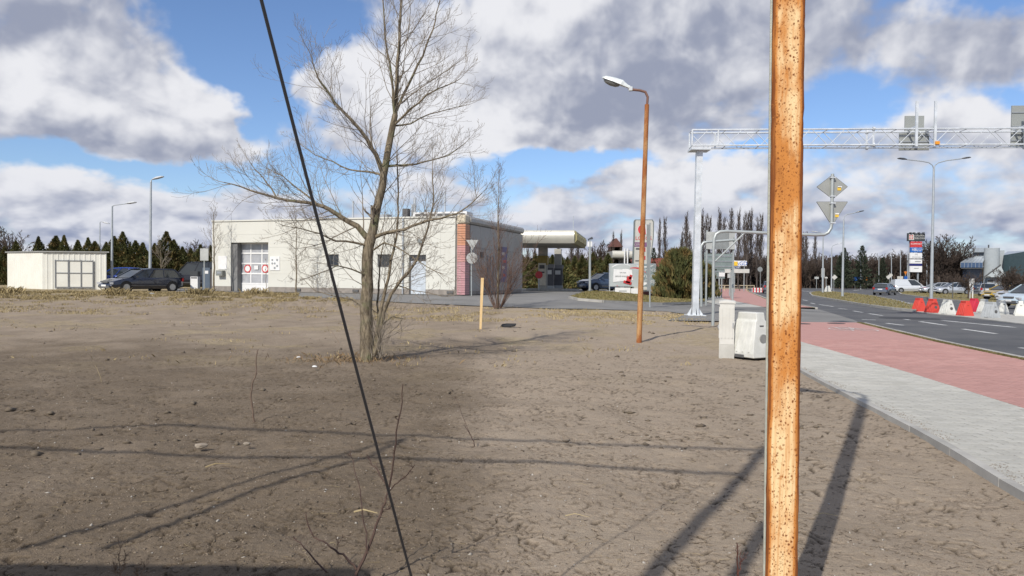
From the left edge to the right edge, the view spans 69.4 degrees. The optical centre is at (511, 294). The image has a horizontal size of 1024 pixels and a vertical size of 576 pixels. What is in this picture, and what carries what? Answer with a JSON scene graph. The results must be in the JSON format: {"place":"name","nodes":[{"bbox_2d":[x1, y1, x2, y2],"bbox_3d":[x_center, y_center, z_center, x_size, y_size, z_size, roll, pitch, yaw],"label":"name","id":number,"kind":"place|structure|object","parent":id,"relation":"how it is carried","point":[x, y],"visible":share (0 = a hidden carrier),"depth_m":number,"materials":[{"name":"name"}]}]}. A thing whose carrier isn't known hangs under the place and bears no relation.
{"place":"outdoors","nodes":[
{"label":"outdoors","id":0,"kind":"place"},
{"bbox_2d":[228,350,472,367],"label":"dry grass","id":1,"kind":"structure","parent":0,"point":[350,359],"depth_m":13.62,"materials":[{"name":"plant"}]},
{"bbox_2d":[176,289,719,313],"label":"driveway","id":2,"kind":"structure","parent":0,"point":[524,298],"depth_m":37.08,"materials":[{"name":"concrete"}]},
{"bbox_2d":[190,271,199,288],"bbox_3d":[-21.077,-0.933,49.217,0.500,1.250,0.450,1,1,0],"label":"service bin","id":3,"kind":"object","parent":2,"relation":"on","point":[194,282],"visible":0.88,"depth_m":49.02,"materials":[{"name":"white paint"}]},
{"bbox_2d":[211,192,523,294],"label":"fuel station building","id":4,"kind":"structure","parent":2,"relation":"on","point":[240,263],"depth_m":45.49,"materials":[{"name":"white paint"}]},
{"bbox_2d":[241,243,267,290],"bbox_3d":[-16.465,-1.790,47.716,2.584,3.124,0.130,1,1,19],"label":"roller door","id":5,"kind":"structure","parent":4,"relation":"in","point":[253,263],"depth_m":47.75,"materials":[{"name":"white paint"}]},
{"bbox_2d":[409,261,425,293],"bbox_3d":[-5.550,-1.004,43.477,1.032,1.963,0.095,1,1,19],"label":"side door","id":6,"kind":"structure","parent":4,"relation":"in","point":[421,287],"depth_m":43.49,"materials":[{"name":"metal"}]},
{"bbox_2d":[523,253,537,287],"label":"hedge conifer","id":7,"kind":"object","parent":2,"relation":"on","point":[532,266],"visible":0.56,"depth_m":76.58,"materials":[{"name":"green plant"}]},
{"bbox_2d":[523,216,586,290],"bbox_3d":[1.688,-3.342,60.727,8.297,6.001,11.230,1,1,10],"label":"fuel canopy","id":8,"kind":"object","parent":2,"relation":"on","point":[573,238],"visible":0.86,"depth_m":58.80,"materials":[{"name":"beige metal"}]},
{"bbox_2d":[534,256,580,288],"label":"hedge conifer","id":9,"kind":"object","parent":2,"relation":"on","point":[572,282],"visible":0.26,"depth_m":73.24,"materials":[{"name":"green plant"}]},
{"bbox_2d":[554,265,563,287],"bbox_3d":[3.988,-1.577,63.980,1.050,2.010,0.550,1,1,10],"label":"fuel pump","id":10,"kind":"object","parent":2,"relation":"on","point":[559,277],"visible":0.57,"depth_m":63.72,"materials":[{"name":"white paint"}]},
{"bbox_2d":[578,252,598,279],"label":"hedge conifer","id":11,"kind":"object","parent":2,"relation":"on","point":[593,263],"visible":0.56,"depth_m":75.56,"materials":[{"name":"green plant"}]},
{"bbox_2d":[576,272,628,290],"bbox_3d":[7.773,-1.104,62.987,4.370,1.655,2.100,0,1,-25],"label":"parked car","id":12,"kind":"object","parent":2,"relation":"on","point":[599,281],"visible":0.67,"depth_m":62.08,"materials":[{"name":"blue metal"}]},
{"bbox_2d":[576,253,629,289],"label":"hedge conifer","id":13,"kind":"object","parent":2,"relation":"on","point":[604,265],"visible":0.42,"depth_m":73.67,"materials":[{"name":"green plant"}]},
{"bbox_2d":[606,248,631,263],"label":"tank","id":14,"kind":"object","parent":2,"relation":"on","point":[621,256],"visible":0.47,"depth_m":73.72,"materials":[{"name":"metal"}]},
{"bbox_2d":[568,296,704,304],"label":"island kerb","id":15,"kind":"structure","parent":2,"relation":"on","point":[610,301],"depth_m":38.14,"materials":[{"name":"concrete"}]},
{"bbox_2d":[0,285,1023,575],"bbox_3d":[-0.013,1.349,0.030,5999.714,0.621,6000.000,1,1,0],"label":"ground","id":16,"kind":"structure","parent":0,"point":[670,401],"depth_m":6.47,"materials":[{"name":"soil"}]},
{"bbox_2d":[0,246,6,283],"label":"conifer","id":17,"kind":"object","parent":16,"relation":"on","point":[3,256],"visible":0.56,"depth_m":65.57,"materials":[{"name":"green plant"}]},
{"bbox_2d":[0,226,34,251],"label":"bare tree","id":18,"kind":"object","parent":16,"relation":"on","point":[4,242],"visible":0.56,"depth_m":94.68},
{"bbox_2d":[43,235,62,250],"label":"conifer","id":19,"kind":"object","parent":16,"relation":"on","point":[55,241],"visible":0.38,"depth_m":65.62,"materials":[{"name":"green plant"}]},
{"bbox_2d":[5,251,108,289],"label":"metal shed","id":20,"kind":"structure","parent":16,"relation":"on","point":[57,269],"depth_m":50.22,"materials":[{"name":"metal"}]},
{"bbox_2d":[56,273,67,286],"bbox_3d":[-30.327,-0.992,49.839,0.713,0.906,0.030,0,1,-18],"label":"door panel","id":21,"kind":"structure","parent":20,"relation":"in","point":[61,278],"depth_m":49.83,"materials":[{"name":"white metal"}]},
{"bbox_2d":[69,273,80,286],"bbox_3d":[-29.602,-0.991,50.078,0.713,0.906,0.030,0,1,-18],"label":"door panel","id":22,"kind":"structure","parent":20,"relation":"in","point":[74,278],"depth_m":50.06,"materials":[{"name":"white metal"}]},
{"bbox_2d":[96,287,132,295],"bbox_3d":[-20.235,-0.181,37.799,1.680,0.489,1.599,0,1,-22],"label":"grass tuft","id":23,"kind":"object","parent":16,"relation":"on","point":[118,290],"visible":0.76,"depth_m":37.56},
{"bbox_2d":[103,236,129,269],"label":"conifer","id":24,"kind":"object","parent":16,"relation":"on","point":[109,246],"visible":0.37,"depth_m":65.49,"materials":[{"name":"green plant"}]},
{"bbox_2d":[107,535,131,575],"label":"dry weed","id":25,"kind":"object","parent":16,"relation":"on","point":[115,567],"visible":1,"depth_m":3.61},
{"bbox_2d":[107,231,136,267],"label":"conifer","id":26,"kind":"object","parent":16,"relation":"on","point":[122,240],"visible":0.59,"depth_m":65.38,"materials":[{"name":"green plant"}]},
{"bbox_2d":[110,201,136,277],"bbox_3d":[-27.292,-3.441,51.941,1.843,6.219,0.300,1,1,0],"label":"street lamp","id":27,"kind":"object","parent":16,"relation":"on","point":[111,271],"visible":0.9,"depth_m":51.87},
{"bbox_2d":[118,240,145,267],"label":"conifer","id":28,"kind":"object","parent":16,"relation":"on","point":[135,246],"visible":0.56,"depth_m":65.41,"materials":[{"name":"green plant"}]},
{"bbox_2d":[97,268,183,290],"bbox_3d":[-23.424,-0.909,46.793,2.100,1.575,4.820,1,2,33],"label":"parked car","id":29,"kind":"object","parent":16,"relation":"on","point":[156,279],"visible":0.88,"depth_m":46.37,"materials":[{"name":"black metal"}]},
{"bbox_2d":[125,242,160,267],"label":"conifer","id":30,"kind":"object","parent":16,"relation":"on","point":[142,249],"visible":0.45,"depth_m":65.64,"materials":[{"name":"green plant"}]},
{"bbox_2d":[148,176,163,290],"bbox_3d":[-22.974,-3.925,47.728,1.016,7.464,0.300,1,1,0],"label":"street lamp","id":31,"kind":"object","parent":16,"relation":"on","point":[150,232],"visible":0.9,"depth_m":47.66,"materials":[{"name":"metal"}]},
{"bbox_2d":[136,231,184,270],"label":"conifer","id":32,"kind":"object","parent":16,"relation":"on","point":[167,237],"visible":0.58,"depth_m":65.27,"materials":[{"name":"green plant"}]},
{"bbox_2d":[157,239,183,271],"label":"conifer","id":33,"kind":"object","parent":16,"relation":"on","point":[175,246],"visible":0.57,"depth_m":65.52,"materials":[{"name":"green plant"}]},
{"bbox_2d":[0,289,353,301],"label":"dry grass","id":34,"kind":"structure","parent":16,"relation":"on","point":[46,294],"depth_m":36.98,"materials":[{"name":"plant"}]},
{"bbox_2d":[0,295,372,317],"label":"dry grass","id":35,"kind":"structure","parent":16,"relation":"on","point":[174,302],"depth_m":31.40,"materials":[{"name":"plant"}]},
{"bbox_2d":[178,262,211,285],"bbox_3d":[-24.497,-1.516,56.984,4.870,2.105,2.200,0,1,-20],"label":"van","id":36,"kind":"object","parent":16,"relation":"on","point":[185,270],"visible":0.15,"depth_m":56.20,"materials":[{"name":"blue metal"}]},
{"bbox_2d":[200,202,228,289],"bbox_3d":[-18.744,-2.949,46.373,1.360,5.663,1.632,1,1,30],"label":"young tree","id":37,"kind":"object","parent":16,"relation":"on","point":[214,245],"visible":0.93,"depth_m":46.40,"materials":[{"name":"brown plant"}]},
{"bbox_2d":[284,210,309,292],"bbox_3d":[-12.795,-2.674,43.839,1.541,5.343,2.103,1,1,12],"label":"young tree","id":38,"kind":"object","parent":16,"relation":"on","point":[296,246],"visible":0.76,"depth_m":43.95,"materials":[{"name":"brown plant"}]},
{"bbox_2d":[260,0,411,575],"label":"stay wire","id":39,"kind":"object","parent":16,"relation":"on","point":[324,245],"visible":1,"depth_m":2.23,"materials":[{"name":"metal"}]},
{"bbox_2d":[172,0,504,361],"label":"bare tree","id":40,"kind":"object","parent":16,"relation":"on","point":[370,345],"visible":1,"depth_m":13.53,"materials":[{"name":"brown plant"}]},
{"bbox_2d":[1,319,692,366],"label":"dry grass","id":41,"kind":"structure","parent":16,"relation":"on","point":[377,358],"depth_m":16.02,"materials":[{"name":"plant"}]},
{"bbox_2d":[286,384,414,575],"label":"dry weed","id":42,"kind":"object","parent":16,"relation":"on","point":[358,568],"visible":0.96,"depth_m":3.65,"materials":[{"name":"plant"}]},
{"bbox_2d":[1,308,889,458],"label":"soil clods","id":43,"kind":"object","parent":16,"relation":"on","point":[34,453],"visible":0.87,"depth_m":8.15,"materials":[{"name":"soil"}]},
{"bbox_2d":[0,317,901,575],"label":"soil clods","id":44,"kind":"object","parent":16,"relation":"on","point":[241,508],"visible":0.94,"depth_m":5.10,"materials":[{"name":"soil"}]},
{"bbox_2d":[458,160,550,308],"bbox_3d":[-0.432,-2.580,31.801,3.762,6.503,3.141,0,2,-33],"label":"young tree","id":45,"kind":"object","parent":16,"relation":"on","point":[507,290],"visible":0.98,"depth_m":31.57,"materials":[{"name":"brown plant"}]},
{"bbox_2d":[0,345,1023,575],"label":"root bits","id":46,"kind":"object","parent":16,"relation":"on","point":[473,500],"visible":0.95,"depth_m":5.04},
{"bbox_2d":[0,321,1023,575],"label":"soil clods","id":47,"kind":"object","parent":16,"relation":"on","point":[460,485],"visible":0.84,"depth_m":5.08,"materials":[{"name":"soil"}]},
{"bbox_2d":[2,357,1023,575],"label":"straw bits","id":48,"kind":"object","parent":16,"relation":"on","point":[471,464],"visible":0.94,"depth_m":5.15,"materials":[{"name":"plant"}]},
{"bbox_2d":[8,330,1017,575],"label":"pebbles","id":49,"kind":"object","parent":16,"relation":"on","point":[470,553],"visible":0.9,"depth_m":5.14,"materials":[{"name":"stone"}]},
{"bbox_2d":[373,306,708,324],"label":"dry grass","id":50,"kind":"structure","parent":16,"relation":"on","point":[551,314],"depth_m":28.58,"materials":[{"name":"plant"}]},
{"bbox_2d":[602,76,648,342],"bbox_3d":[2.763,-2.049,18.261,1.145,6.726,0.285,1,1,20],"label":"rusty street lamp","id":51,"kind":"object","parent":16,"relation":"on","point":[612,81],"visible":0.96,"depth_m":18.11,"materials":[{"name":"brown metal"}]},
{"bbox_2d":[646,223,650,306],"bbox_3d":[6.691,-1.406,36.250,0.260,4.224,0.082,1,1,0],"label":"road sign","id":52,"kind":"object","parent":16,"relation":"on","point":[649,257],"visible":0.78,"depth_m":36.22,"materials":[{"name":"metal"}]},
{"bbox_2d":[682,260,718,298],"bbox_3d":[13.350,-1.280,55.020,4.255,3.734,3.760,0,1,-7],"label":"juniper bush","id":53,"kind":"object","parent":16,"relation":"on","point":[709,281],"visible":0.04,"depth_m":54.28,"materials":[{"name":"green plant"}]},
{"bbox_2d":[704,252,731,297],"bbox_3d":[16.719,-1.511,60.018,2.315,3.832,0.222,1,1,0],"label":"road sign","id":54,"kind":"object","parent":16,"relation":"on","point":[724,261],"visible":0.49,"depth_m":59.92,"materials":[{"name":"metal"}]},
{"bbox_2d":[705,230,734,304],"bbox_3d":[12.379,-1.556,44.012,1.708,4.562,0.227,1,1,0],"label":"road sign","id":55,"kind":"object","parent":16,"relation":"on","point":[719,245],"visible":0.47,"depth_m":43.91,"materials":[{"name":"metal"}]},
{"bbox_2d":[719,299,735,358],"bbox_3d":[4.298,0.714,14.796,0.314,1.238,0.384,1,1,16],"label":"utility cabinet","id":56,"kind":"object","parent":16,"relation":"on","point":[726,325],"visible":0.96,"depth_m":14.63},
{"bbox_2d":[734,312,765,358],"bbox_3d":[4.721,0.782,14.623,0.624,0.879,0.731,0,1,-28],"label":"utility cabinet","id":57,"kind":"object","parent":16,"relation":"on","point":[749,334],"visible":0.88,"depth_m":14.39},
{"bbox_2d":[711,174,835,325],"bbox_3d":[8.553,-1.466,24.215,4.008,5.005,0.130,1,1,0],"label":"cantilever sign pole","id":58,"kind":"object","parent":16,"relation":"on","point":[831,203],"visible":0.94,"depth_m":24.17,"materials":[{"name":"metal"}]},
{"bbox_2d":[817,202,846,221],"bbox_3d":[10.488,-2.661,24.252,1.022,0.797,0.031,1,1,0],"label":"road sign","id":59,"kind":"object","parent":58,"relation":"attached to","point":[825,207],"visible":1,"depth_m":24.24,"materials":[{"name":"metal"}]},
{"bbox_2d":[817,176,847,197],"bbox_3d":[10.492,-3.532,24.232,1.008,0.799,0.031,1,1,0],"label":"road sign","id":60,"kind":"object","parent":58,"relation":"attached to","point":[825,186],"visible":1,"depth_m":24.23,"materials":[{"name":"metal"}]},
{"bbox_2d":[763,0,804,575],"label":"rusty lamp post","id":61,"kind":"object","parent":16,"relation":"on","point":[784,279],"visible":1,"depth_m":2.90,"materials":[{"name":"metal"}]},
{"bbox_2d":[651,246,983,289],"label":"undergrowth","id":62,"kind":"object","parent":16,"relation":"on","point":[806,281],"visible":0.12,"depth_m":166.96,"materials":[{"name":"plant"}]},
{"bbox_2d":[835,247,856,287],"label":"dark conifer","id":63,"kind":"object","parent":16,"relation":"on","point":[847,272],"visible":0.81,"depth_m":149.32,"materials":[{"name":"plant"}]},
{"bbox_2d":[684,127,1023,315],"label":"sign gantry","id":64,"kind":"object","parent":16,"relation":"on","point":[695,310],"visible":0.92,"depth_m":30.46,"materials":[{"name":"metal"}]},
{"bbox_2d":[899,101,939,149],"bbox_3d":[16.558,-6.857,30.021,1.188,1.808,1.035,1,1,4],"label":"overhead sign","id":65,"kind":"object","parent":64,"relation":"attached to","point":[916,121],"visible":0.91,"depth_m":30.46,"materials":[{"name":"metal"}]},
{"bbox_2d":[1010,106,1023,145],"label":"overhead sign","id":66,"kind":"object","parent":64,"relation":"attached to","point":[1017,116],"visible":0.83,"depth_m":30.18,"materials":[{"name":"metal"}]},
{"bbox_2d":[849,245,876,288],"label":"dark conifer","id":67,"kind":"object","parent":16,"relation":"on","point":[862,281],"visible":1,"depth_m":149.35,"materials":[{"name":"plant"}]},
{"bbox_2d":[717,324,1023,501],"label":"path edging","id":68,"kind":"object","parent":16,"relation":"on","point":[996,478],"visible":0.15,"depth_m":6.84,"materials":[{"name":"concrete"}]},
{"bbox_2d":[0,0,1023,261],"label":"sky","id":69,"kind":"structure","parent":0,"point":[100,100],"materials":[{"name":"blue"}]},
{"bbox_2d":[572,292,704,304],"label":"grass island","id":70,"kind":"structure","parent":0,"point":[634,300],"depth_m":40.27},
{"bbox_2d":[609,264,655,293],"bbox_3d":[8.904,-1.203,54.485,4.020,2.218,0.500,1,1,0],"label":"advertising banner","id":71,"kind":"object","parent":70,"relation":"on","point":[623,275],"visible":0.73,"depth_m":54.45,"materials":[{"name":"white paint"}]},
{"bbox_2d":[570,290,704,301],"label":"island grass","id":72,"kind":"structure","parent":70,"relation":"on","point":[606,295],"depth_m":41.91,"materials":[{"name":"plant"}]},
{"bbox_2d":[632,219,653,290],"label":"price totem","id":73,"kind":"object","parent":70,"relation":"on","point":[636,240],"visible":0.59,"depth_m":65.88,"materials":[{"name":"white paint"}]},
{"bbox_2d":[651,246,705,298],"bbox_3d":[11.932,-1.442,52.332,4.123,4.179,4.542,1,1,0],"label":"juniper bush","id":74,"kind":"object","parent":70,"relation":"on","point":[673,277],"visible":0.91,"depth_m":51.66,"materials":[{"name":"green plant"}]},
{"bbox_2d":[717,289,807,306],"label":"cycle path","id":75,"kind":"structure","parent":0,"point":[744,296],"depth_m":63.63,"materials":[{"name":"asphalt"}]},
{"bbox_2d":[671,306,856,322],"bbox_3d":[11.548,0.872,34.309,7.120,0.118,17.282,1,1,16],"label":"driveway apron","id":76,"kind":"object","parent":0,"point":[813,315],"visible":0.5,"depth_m":32.85,"materials":[{"name":"concrete"}]},
{"bbox_2d":[700,237,734,305],"bbox_3d":[11.442,-1.222,41.365,1.953,3.999,0.320,1,1,0],"label":"bent sign pole","id":77,"kind":"object","parent":76,"relation":"on","point":[701,246],"visible":0.82,"depth_m":41.29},
{"bbox_2d":[811,291,912,308],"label":"grass island","id":78,"kind":"structure","parent":0,"point":[895,304],"depth_m":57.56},
{"bbox_2d":[841,210,863,295],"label":"street lamp","id":79,"kind":"object","parent":78,"relation":"on","point":[842,286],"visible":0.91,"depth_m":72.60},
{"bbox_2d":[725,287,1023,355],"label":"road","id":80,"kind":"structure","parent":0,"point":[1005,337],"depth_m":29.20,"materials":[{"name":"asphalt"}]},
{"bbox_2d":[735,207,743,287],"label":"poplar tree","id":81,"kind":"object","parent":80,"relation":"on","point":[738,251],"visible":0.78,"depth_m":149.77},
{"bbox_2d":[742,211,751,284],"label":"poplar tree","id":82,"kind":"object","parent":80,"relation":"on","point":[747,255],"visible":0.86,"depth_m":149.69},
{"bbox_2d":[748,209,755,287],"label":"poplar tree","id":83,"kind":"object","parent":80,"relation":"on","point":[751,247],"visible":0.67,"depth_m":151.62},
{"bbox_2d":[750,216,761,287],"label":"poplar tree","id":84,"kind":"object","parent":80,"relation":"on","point":[755,249],"visible":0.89,"depth_m":149.69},
{"bbox_2d":[757,214,764,287],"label":"poplar tree","id":85,"kind":"object","parent":80,"relation":"on","point":[760,243],"visible":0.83,"depth_m":149.69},
{"bbox_2d":[802,257,821,287],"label":"bare tree","id":86,"kind":"object","parent":80,"relation":"on","point":[811,265],"visible":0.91,"depth_m":164.26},
{"bbox_2d":[832,255,848,288],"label":"dark conifer","id":87,"kind":"object","parent":80,"relation":"on","point":[837,271],"visible":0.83,"depth_m":149.53,"materials":[{"name":"plant"}]},
{"bbox_2d":[809,291,915,311],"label":"island kerb","id":88,"kind":"structure","parent":80,"relation":"on","point":[886,307],"depth_m":48.52,"materials":[{"name":"concrete"}]},
{"bbox_2d":[873,257,890,285],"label":"dark conifer","id":89,"kind":"object","parent":80,"relation":"on","point":[882,271],"visible":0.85,"depth_m":149.72,"materials":[{"name":"plant"}]},
{"bbox_2d":[873,283,896,294],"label":"moving car","id":90,"kind":"object","parent":80,"relation":"on","point":[886,288],"visible":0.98,"depth_m":88.00,"materials":[{"name":"metal"}]},
{"bbox_2d":[749,291,1023,356],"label":"road kerb","id":91,"kind":"structure","parent":80,"relation":"on","point":[808,307],"depth_m":19.94,"materials":[{"name":"concrete"}]},
{"bbox_2d":[886,251,906,278],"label":"bare tree","id":92,"kind":"object","parent":80,"relation":"on","point":[897,261],"visible":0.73,"depth_m":164.15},
{"bbox_2d":[907,232,924,281],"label":"advertising tower","id":93,"kind":"structure","parent":80,"relation":"on","point":[914,265],"depth_m":127.69,"materials":[{"name":"white paint"}]},
{"bbox_2d":[897,157,970,298],"bbox_3d":[34.784,-5.428,61.175,6.034,11.973,0.300,1,1,0],"label":"street lamp","id":94,"kind":"object","parent":80,"relation":"on","point":[932,249],"visible":0.95,"depth_m":61.09,"materials":[{"name":"metal"}]},
{"bbox_2d":[922,233,969,281],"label":"bare tree","id":95,"kind":"object","parent":80,"relation":"on","point":[938,269],"visible":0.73,"depth_m":128.32,"materials":[{"name":"plant"}]},
{"bbox_2d":[922,234,975,282],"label":"bare tree","id":96,"kind":"object","parent":80,"relation":"on","point":[962,255],"visible":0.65,"depth_m":128.36,"materials":[{"name":"plant"}]},
{"bbox_2d":[917,311,1023,323],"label":"junction island","id":97,"kind":"structure","parent":80,"relation":"on","point":[1008,318],"depth_m":33.34,"materials":[{"name":"concrete"}]},
{"bbox_2d":[924,299,939,312],"bbox_3d":[21.779,0.581,38.311,0.528,0.745,0.619,0,1,-6],"label":"plastic barrier","id":98,"kind":"object","parent":97,"relation":"on","point":[932,305],"visible":0.91,"depth_m":38.09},
{"bbox_2d":[938,300,955,313],"bbox_3d":[21.542,0.618,36.592,0.528,0.745,0.619,0,1,-10],"label":"plastic barrier","id":99,"kind":"object","parent":97,"relation":"on","point":[947,307],"visible":0.88,"depth_m":36.38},
{"bbox_2d":[956,301,973,315],"bbox_3d":[21.468,0.652,35.048,0.528,0.745,0.619,1,1,-2],"label":"plastic barrier","id":100,"kind":"object","parent":97,"relation":"on","point":[964,308],"visible":0.95,"depth_m":34.82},
{"bbox_2d":[980,302,1000,317],"bbox_3d":[21.486,0.694,33.202,0.529,0.745,0.619,0,1,-16],"label":"plastic barrier","id":101,"kind":"object","parent":97,"relation":"on","point":[990,310],"visible":0.94,"depth_m":33.01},
{"bbox_2d":[960,245,1023,287],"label":"showroom building","id":102,"kind":"structure","parent":80,"relation":"on","point":[994,258],"depth_m":124.71,"materials":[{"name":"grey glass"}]},
{"bbox_2d":[734,321,1023,485],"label":"sidewalk","id":103,"kind":"structure","parent":0,"point":[988,431],"depth_m":8.98,"materials":[{"name":"concrete"}]},
{"bbox_2d":[801,322,1023,407],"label":"cycle path","id":104,"kind":"structure","parent":0,"point":[996,377],"depth_m":14.71,"materials":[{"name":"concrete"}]},
{"bbox_2d":[898,291,1015,304],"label":"grass verge","id":105,"kind":"object","parent":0,"point":[976,296],"depth_m":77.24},
{"bbox_2d":[890,279,925,292],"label":"parked van","id":106,"kind":"object","parent":105,"relation":"on","point":[901,285],"visible":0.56,"depth_m":103.22,"materials":[{"name":"white metal"}]},
{"bbox_2d":[933,282,973,293],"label":"parked car","id":107,"kind":"object","parent":105,"relation":"on","point":[946,288],"visible":0.73,"depth_m":93.21,"materials":[{"name":"silver metal"}]},
{"bbox_2d":[951,272,987,297],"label":"tree","id":108,"kind":"object","parent":105,"relation":"on","point":[962,282],"visible":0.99,"depth_m":68.77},
{"bbox_2d":[980,285,1008,298],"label":"parked car","id":109,"kind":"object","parent":105,"relation":"on","point":[986,294],"visible":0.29,"depth_m":65.75,"materials":[{"name":"yellow metal"}]},
{"bbox_2d":[988,268,1023,290],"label":"tree","id":110,"kind":"object","parent":105,"relation":"on","point":[1011,278],"visible":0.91,"depth_m":62.33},
{"bbox_2d":[996,284,1023,306],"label":"parked car","id":111,"kind":"object","parent":105,"relation":"on","point":[1015,295],"visible":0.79,"depth_m":45.65,"materials":[{"name":"silver metal"}]},
{"label":"grass strip","id":112,"kind":"structure","parent":0,"visible":0},
{"bbox_2d":[857,322,1023,359],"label":"curb","id":113,"kind":"structure","parent":112,"relation":"on","point":[963,346],"depth_m":18.30,"materials":[{"name":"concrete"}]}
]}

